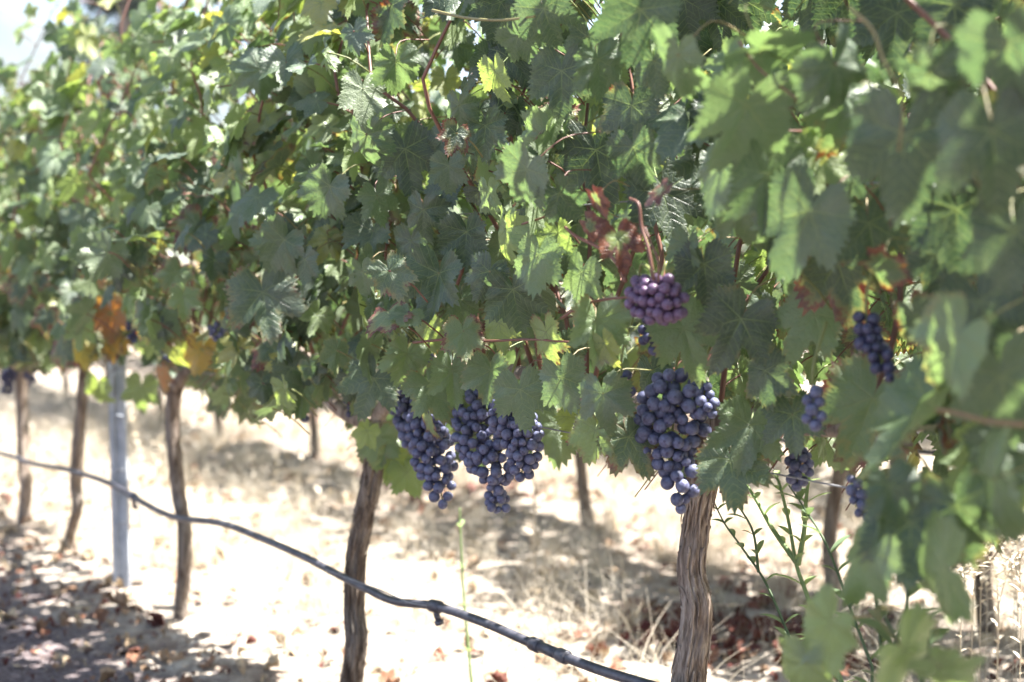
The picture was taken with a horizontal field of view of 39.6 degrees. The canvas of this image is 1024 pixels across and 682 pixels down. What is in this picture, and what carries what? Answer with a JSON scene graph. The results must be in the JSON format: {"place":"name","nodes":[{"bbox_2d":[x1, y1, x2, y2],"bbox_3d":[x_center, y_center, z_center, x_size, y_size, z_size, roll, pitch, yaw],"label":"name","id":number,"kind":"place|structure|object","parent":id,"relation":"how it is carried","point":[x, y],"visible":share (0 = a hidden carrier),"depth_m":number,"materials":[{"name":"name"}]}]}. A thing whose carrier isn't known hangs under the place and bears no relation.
{"place":"outdoors","nodes":[
{"label":"outdoors","id":0,"kind":"place"},
{"bbox_2d":[0,7,595,149],"bbox_3d":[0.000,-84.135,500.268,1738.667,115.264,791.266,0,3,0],"label":"hills","id":1,"kind":"structure","parent":0,"point":[11,51],"depth_m":522.41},
{"bbox_2d":[0,0,794,97],"label":"sky","id":2,"kind":"structure","parent":0,"point":[18,6],"materials":[{"name":"white"}]},
{"bbox_2d":[0,325,1023,681],"bbox_3d":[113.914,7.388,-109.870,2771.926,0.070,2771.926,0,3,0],"label":"ground","id":3,"kind":"structure","parent":0,"point":[174,639],"depth_m":4.07,"materials":[{"name":"beige soil"}]},
{"bbox_2d":[0,105,49,370],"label":"grapevine","id":4,"kind":"object","parent":3,"relation":"on","point":[3,170],"visible":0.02,"depth_m":5.47,"materials":[{"name":"green plant"}]},
{"bbox_2d":[8,195,68,392],"bbox_3d":[-3.162,-0.458,10.064,0.883,1.663,1.166,-2,4,-29],"label":"grapevine","id":5,"kind":"object","parent":3,"relation":"on","point":[65,380],"visible":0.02,"depth_m":10.04,"materials":[{"name":"brown plant"}]},
{"bbox_2d":[0,126,143,524],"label":"grapevine","id":6,"kind":"object","parent":3,"relation":"on","point":[23,446],"visible":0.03,"depth_m":4.89,"materials":[{"name":"brown plant"}]},
{"bbox_2d":[0,0,204,551],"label":"grapevine","id":7,"kind":"object","parent":3,"relation":"on","point":[25,344],"visible":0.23,"depth_m":4.14,"materials":[{"name":"green plant"}]},
{"bbox_2d":[0,364,18,395],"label":"grape bunch","id":8,"kind":"object","parent":7,"relation":"hanging from","point":[8,376],"visible":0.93,"depth_m":4.58,"materials":[{"name":"food"}]},
{"bbox_2d":[20,362,36,385],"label":"grape bunch","id":9,"kind":"object","parent":7,"relation":"hanging from","point":[31,378],"visible":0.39,"depth_m":4.51,"materials":[{"name":"food"}]},
{"bbox_2d":[102,357,108,403],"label":"grapevine","id":10,"kind":"object","parent":3,"relation":"on","point":[105,366],"depth_m":9.25,"materials":[{"name":"brown plant"}]},
{"bbox_2d":[59,0,170,116],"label":"conifer tree","id":11,"kind":"object","parent":3,"relation":"on","point":[113,10],"visible":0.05,"depth_m":33.44,"materials":[{"name":"green plant"}]},
{"bbox_2d":[107,300,130,588],"bbox_3d":[-1.099,0.258,3.965,0.054,1.100,0.034,0,3,0],"label":"metal stake","id":12,"kind":"object","parent":3,"relation":"on","point":[119,475],"visible":0.63,"depth_m":3.97,"materials":[{"name":"metal"}]},
{"bbox_2d":[0,451,655,681],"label":"drip hose","id":13,"kind":"object","parent":12,"relation":"attached to","point":[533,644],"visible":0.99,"depth_m":2.63,"materials":[{"name":"black plastic"}]},
{"bbox_2d":[326,570,426,605],"bbox_3d":[-0.259,0.458,2.651,0.002,0.010,0.389,-2,4,-34],"label":"tie wire","id":14,"kind":"object","parent":13,"relation":"attached to","point":[377,589],"visible":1,"depth_m":2.64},
{"bbox_2d":[0,527,245,681],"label":"fallen leaves","id":15,"kind":"object","parent":3,"relation":"on","point":[64,613],"visible":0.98,"depth_m":3.59,"materials":[{"name":"brown plant"}]},
{"bbox_2d":[129,410,163,498],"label":"dead weed","id":16,"kind":"object","parent":3,"relation":"on","point":[136,442],"visible":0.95,"depth_m":5.38,"materials":[{"name":"plant"}]},
{"bbox_2d":[102,151,195,416],"bbox_3d":[-2.049,-0.351,8.330,0.880,1.650,1.814,-2,4,-32],"label":"grapevine","id":17,"kind":"object","parent":3,"relation":"on","point":[160,392],"visible":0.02,"depth_m":8.44,"materials":[{"name":"brown plant"}]},
{"bbox_2d":[0,502,324,680],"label":"soil clods","id":18,"kind":"object","parent":3,"relation":"on","point":[95,653],"visible":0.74,"depth_m":3.54,"materials":[{"name":"brown soil"}]},
{"bbox_2d":[0,0,398,619],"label":"grapevine","id":19,"kind":"object","parent":3,"relation":"on","point":[57,270],"visible":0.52,"depth_m":3.59,"materials":[{"name":"green plant"}]},
{"bbox_2d":[125,321,137,343],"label":"grape bunch","id":20,"kind":"object","parent":19,"relation":"hanging from","point":[132,336],"visible":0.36,"depth_m":3.50,"materials":[{"name":"food"}]},
{"bbox_2d":[161,351,171,361],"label":"grape bunch","id":21,"kind":"object","parent":19,"relation":"hanging from","point":[164,357],"visible":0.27,"depth_m":3.44,"materials":[{"name":"food"}]},
{"bbox_2d":[173,122,229,434],"bbox_3d":[-1.554,-0.308,7.598,0.880,1.650,1.814,-2,4,-32],"label":"grapevine","id":22,"kind":"object","parent":3,"relation":"on","point":[216,418],"visible":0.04,"depth_m":7.69,"materials":[{"name":"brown plant"}]},
{"bbox_2d":[214,474,260,498],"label":"dead weed","id":23,"kind":"object","parent":3,"relation":"on","point":[230,482],"visible":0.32,"depth_m":5.66,"materials":[{"name":"plant"}]},
{"bbox_2d":[216,119,323,456],"bbox_3d":[-0.943,-0.266,6.781,0.883,1.663,1.166,-2,4,-29],"label":"grapevine","id":24,"kind":"object","parent":3,"relation":"on","point":[313,423],"visible":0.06,"depth_m":6.76,"materials":[{"name":"brown plant"}]},
{"bbox_2d":[102,337,935,455],"bbox_3d":[-1.074,0.109,6.851,0.016,0.056,14.500,-2,4,-34],"label":"wire","id":25,"kind":"object","parent":24,"relation":"attached to","point":[928,452],"visible":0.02,"depth_m":3.67,"materials":[{"name":"grey metal"}]},
{"bbox_2d":[271,454,298,507],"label":"dead weed","id":26,"kind":"object","parent":3,"relation":"on","point":[275,483],"visible":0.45,"depth_m":5.33,"materials":[{"name":"plant"}]},
{"bbox_2d":[292,455,324,513],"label":"dead weed","id":27,"kind":"object","parent":3,"relation":"on","point":[318,491],"visible":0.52,"depth_m":5.15,"materials":[{"name":"plant"}]},
{"bbox_2d":[76,0,647,681],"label":"grapevine","id":28,"kind":"object","parent":3,"relation":"on","point":[332,242],"visible":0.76,"depth_m":2.67,"materials":[{"name":"green plant"}]},
{"bbox_2d":[207,299,226,340],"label":"grape bunch","id":29,"kind":"object","parent":28,"relation":"hanging from","point":[214,330],"visible":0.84,"depth_m":3.02,"materials":[{"name":"food"}]},
{"bbox_2d":[302,415,308,422],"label":"grape bunch","id":30,"kind":"object","parent":28,"relation":"hanging from","point":[306,420],"visible":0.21,"depth_m":3.00,"materials":[{"name":"food"}]},
{"bbox_2d":[342,398,353,417],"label":"grape bunch","id":31,"kind":"object","parent":28,"relation":"hanging from","point":[348,414],"visible":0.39,"depth_m":2.77,"materials":[{"name":"food"}]},
{"bbox_2d":[388,384,438,458],"bbox_3d":[-0.177,0.096,2.539,0.078,0.223,0.128,-3,4,-40],"label":"grape bunch","id":32,"kind":"object","parent":28,"relation":"hanging from","point":[399,421],"visible":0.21,"depth_m":2.52,"materials":[{"name":"food"}]},
{"bbox_2d":[404,380,458,508],"bbox_3d":[-0.138,0.163,2.430,0.094,0.242,0.079,0,3,0],"label":"grape bunch","id":33,"kind":"object","parent":28,"relation":"hanging from","point":[424,448],"visible":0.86,"depth_m":2.41,"materials":[{"name":"food"}]},
{"bbox_2d":[428,307,440,362],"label":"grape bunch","id":34,"kind":"object","parent":28,"relation":"hanging from","point":[432,355],"visible":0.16,"depth_m":2.48,"materials":[{"name":"plant"}]},
{"bbox_2d":[295,80,502,282],"bbox_3d":[-0.405,-0.208,5.897,0.880,1.650,1.814,-2,4,-32],"label":"grapevine","id":35,"kind":"object","parent":3,"relation":"on","point":[437,98],"depth_m":5.43,"materials":[{"name":"green plant"}]},
{"bbox_2d":[456,508,472,681],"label":"weed","id":36,"kind":"object","parent":3,"relation":"on","point":[468,649],"visible":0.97,"depth_m":3.01,"materials":[{"name":"green plant"}]},
{"bbox_2d":[0,410,989,681],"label":"straw bits","id":37,"kind":"object","parent":3,"relation":"on","point":[242,580],"visible":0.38,"depth_m":4.24,"materials":[{"name":"beige plant"}]},
{"bbox_2d":[0,413,1004,681],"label":"red fallen leaves","id":38,"kind":"object","parent":3,"relation":"on","point":[440,653],"visible":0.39,"depth_m":4.06,"materials":[{"name":"brown plant"}]},
{"bbox_2d":[0,404,1023,681],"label":"fallen leaves","id":39,"kind":"object","parent":3,"relation":"on","point":[124,598],"visible":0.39,"depth_m":4.28,"materials":[{"name":"beige plant"}]},
{"bbox_2d":[520,451,541,596],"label":"dead weed","id":40,"kind":"object","parent":3,"relation":"on","point":[533,533],"visible":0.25,"depth_m":3.93,"materials":[{"name":"plant"}]},
{"bbox_2d":[427,64,734,526],"bbox_3d":[0.269,-0.179,4.885,0.925,1.718,2.092,-2,4,-27],"label":"grapevine","id":41,"kind":"object","parent":3,"relation":"on","point":[582,484],"visible":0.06,"depth_m":4.84,"materials":[{"name":"brown plant"}]},
{"bbox_2d":[145,466,1023,681],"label":"red leaf drift","id":42,"kind":"object","parent":3,"relation":"on","point":[796,628],"visible":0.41,"depth_m":3.60,"materials":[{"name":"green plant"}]},
{"bbox_2d":[320,0,1023,681],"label":"grapevine","id":43,"kind":"object","parent":3,"relation":"on","point":[758,166],"visible":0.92,"depth_m":1.84,"materials":[{"name":"green plant"}]},
{"bbox_2d":[102,13,437,110],"bbox_3d":[-0.996,-0.629,3.718,0.003,0.018,8.100,-2,4,-34],"label":"trellis wire","id":44,"kind":"object","parent":43,"relation":"attached to","point":[419,18],"visible":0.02,"depth_m":2.48,"materials":[{"name":"grey metal"}]},
{"bbox_2d":[1,182,877,236],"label":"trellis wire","id":45,"kind":"object","parent":43,"relation":"attached to","point":[479,212],"visible":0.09,"depth_m":2.27,"materials":[{"name":"grey metal"}]},
{"bbox_2d":[100,354,845,487],"bbox_3d":[-0.946,0.058,3.792,0.003,0.018,8.100,-2,4,-34],"label":"trellis wire","id":46,"kind":"object","parent":43,"relation":"attached to","point":[652,449],"visible":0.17,"depth_m":1.86,"materials":[{"name":"grey metal"}]},
{"bbox_2d":[450,350,516,494],"bbox_3d":[-0.045,0.132,2.299,0.117,0.230,0.090,0,3,0],"label":"grape bunch","id":47,"kind":"object","parent":43,"relation":"hanging from","point":[474,415],"visible":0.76,"depth_m":2.28,"materials":[{"name":"food"}]},
{"bbox_2d":[484,486,510,513],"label":"grape bunch","id":48,"kind":"object","parent":47,"relation":"hanging from","point":[495,498],"visible":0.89,"depth_m":2.30,"materials":[{"name":"food"}]},
{"bbox_2d":[488,349,544,481],"bbox_3d":[0.007,0.116,2.193,0.088,0.202,0.073,0,3,0],"label":"grape bunch","id":49,"kind":"object","parent":43,"relation":"hanging from","point":[506,428],"visible":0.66,"depth_m":2.18,"materials":[{"name":"food"}]},
{"bbox_2d":[620,317,635,396],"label":"grape bunch","id":50,"kind":"object","parent":43,"relation":"hanging from","point":[627,373],"visible":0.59,"depth_m":1.88,"materials":[{"name":"food"}]},
{"bbox_2d":[638,261,667,355],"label":"grape bunch","id":51,"kind":"object","parent":43,"relation":"hanging from","point":[644,338],"visible":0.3,"depth_m":1.80,"materials":[{"name":"food"}]},
{"bbox_2d":[624,262,689,325],"bbox_3d":[0.172,-0.056,1.693,0.058,0.075,0.087,-2,4,-30],"label":"grape bunch","id":52,"kind":"object","parent":43,"relation":"hanging from","point":[662,300],"visible":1,"depth_m":1.67,"materials":[{"name":"food"}]},
{"bbox_2d":[633,352,711,513],"bbox_3d":[0.214,0.103,1.905,0.108,0.258,0.071,0,3,0],"label":"grape bunch","id":53,"kind":"object","parent":43,"relation":"hanging from","point":[664,413],"visible":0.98,"depth_m":1.90,"materials":[{"name":"food"}]},
{"bbox_2d":[694,346,719,419],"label":"grape bunch","id":54,"kind":"object","parent":43,"relation":"hanging from","point":[703,393],"visible":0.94,"depth_m":1.88,"materials":[{"name":"food"}]},
{"bbox_2d":[784,447,813,491],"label":"grape bunch","id":55,"kind":"object","parent":43,"relation":"hanging from","point":[797,465],"visible":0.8,"depth_m":1.86,"materials":[{"name":"food"}]},
{"bbox_2d":[801,321,827,431],"bbox_3d":[0.346,0.040,1.610,0.034,0.125,0.020,-1,3,-16],"label":"grape bunch","id":56,"kind":"object","parent":43,"relation":"hanging from","point":[814,401],"visible":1,"depth_m":1.61,"materials":[{"name":"food"}]},
{"bbox_2d":[846,472,867,519],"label":"grape bunch","id":57,"kind":"object","parent":43,"relation":"hanging from","point":[855,492],"visible":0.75,"depth_m":1.69,"materials":[{"name":"food"}]},
{"bbox_2d":[852,244,895,382],"bbox_3d":[0.394,-0.031,1.541,0.037,0.149,0.051,-1,3,-13],"label":"grape bunch","id":58,"kind":"object","parent":43,"relation":"hanging from","point":[870,330],"visible":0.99,"depth_m":1.54,"materials":[{"name":"food"}]},
{"bbox_2d":[711,503,803,639],"bbox_3d":[0.365,0.527,2.143,0.059,0.577,0.221,-2,4,-34],"label":"weed","id":59,"kind":"object","parent":3,"relation":"on","point":[753,559],"visible":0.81,"depth_m":2.13,"materials":[{"name":"green plant"}]},
{"bbox_2d":[747,470,856,681],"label":"weed","id":60,"kind":"object","parent":3,"relation":"on","point":[795,559],"visible":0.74,"depth_m":2.02,"materials":[{"name":"green plant"}]},
{"bbox_2d":[776,485,894,681],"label":"weed","id":61,"kind":"object","parent":3,"relation":"on","point":[799,495],"visible":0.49,"depth_m":1.87,"materials":[{"name":"green plant"}]},
{"bbox_2d":[650,22,1023,597],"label":"grapevine","id":62,"kind":"object","parent":3,"relation":"on","point":[831,516],"visible":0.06,"depth_m":4.00,"materials":[{"name":"brown plant"}]},
{"bbox_2d":[738,0,1023,681],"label":"grapevine","id":63,"kind":"object","parent":3,"relation":"on","point":[963,376],"visible":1,"depth_m":1.31,"materials":[{"name":"green plant"}]},
{"bbox_2d":[775,36,996,634],"bbox_3d":[1.240,-0.065,3.464,0.880,1.650,1.814,-2,4,-32],"label":"grapevine","id":64,"kind":"object","parent":3,"relation":"on","point":[881,76],"visible":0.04,"depth_m":3.58,"materials":[{"name":"brown plant"}]},
{"bbox_2d":[860,584,938,675],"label":"weed","id":65,"kind":"object","parent":3,"relation":"on","point":[882,637],"visible":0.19,"depth_m":1.66,"materials":[{"name":"green plant"}]},
{"bbox_2d":[853,599,949,681],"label":"weed","id":66,"kind":"object","parent":3,"relation":"on","point":[880,627],"visible":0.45,"depth_m":1.52,"materials":[{"name":"green plant"}]},
{"bbox_2d":[952,566,970,652],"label":"dead weed","id":67,"kind":"object","parent":3,"relation":"on","point":[965,572],"visible":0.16,"depth_m":3.00,"materials":[{"name":"plant"}]},
{"bbox_2d":[956,565,988,654],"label":"dead weed","id":68,"kind":"object","parent":3,"relation":"on","point":[961,571],"visible":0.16,"depth_m":2.47,"materials":[{"name":"plant"}]},
{"bbox_2d":[963,545,999,655],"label":"dead weed","id":69,"kind":"object","parent":3,"relation":"on","point":[972,583],"visible":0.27,"depth_m":2.56,"materials":[{"name":"plant"}]},
{"bbox_2d":[963,539,1006,681],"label":"dead weed","id":70,"kind":"object","parent":3,"relation":"on","point":[982,579],"visible":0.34,"depth_m":2.64,"materials":[{"name":"plant"}]},
{"bbox_2d":[976,545,994,681],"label":"dead weed","id":71,"kind":"object","parent":3,"relation":"on","point":[989,613],"visible":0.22,"depth_m":2.88,"materials":[{"name":"plant"}]},
{"bbox_2d":[986,544,1013,681],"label":"dead weed","id":72,"kind":"object","parent":3,"relation":"on","point":[996,609],"visible":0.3,"depth_m":2.60,"materials":[{"name":"plant"}]},
{"bbox_2d":[990,537,1023,681],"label":"dead weed","id":73,"kind":"object","parent":3,"relation":"on","point":[1009,554],"visible":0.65,"depth_m":2.56,"materials":[{"name":"plant"}]},
{"bbox_2d":[998,537,1023,681],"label":"dead weed","id":74,"kind":"object","parent":3,"relation":"on","point":[1016,615],"visible":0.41,"depth_m":2.80,"materials":[{"name":"plant"}]},
{"bbox_2d":[1000,536,1023,681],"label":"dead weed","id":75,"kind":"object","parent":3,"relation":"on","point":[1019,558],"visible":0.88,"depth_m":2.40,"materials":[{"name":"plant"}]},
{"bbox_2d":[1000,538,1023,681],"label":"dead weed","id":76,"kind":"object","parent":3,"relation":"on","point":[1011,658],"visible":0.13,"depth_m":2.83,"materials":[{"name":"plant"}]},
{"bbox_2d":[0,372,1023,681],"bbox_3d":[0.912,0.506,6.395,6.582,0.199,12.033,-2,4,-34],"label":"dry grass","id":77,"kind":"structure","parent":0,"point":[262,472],"depth_m":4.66,"materials":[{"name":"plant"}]}
]}

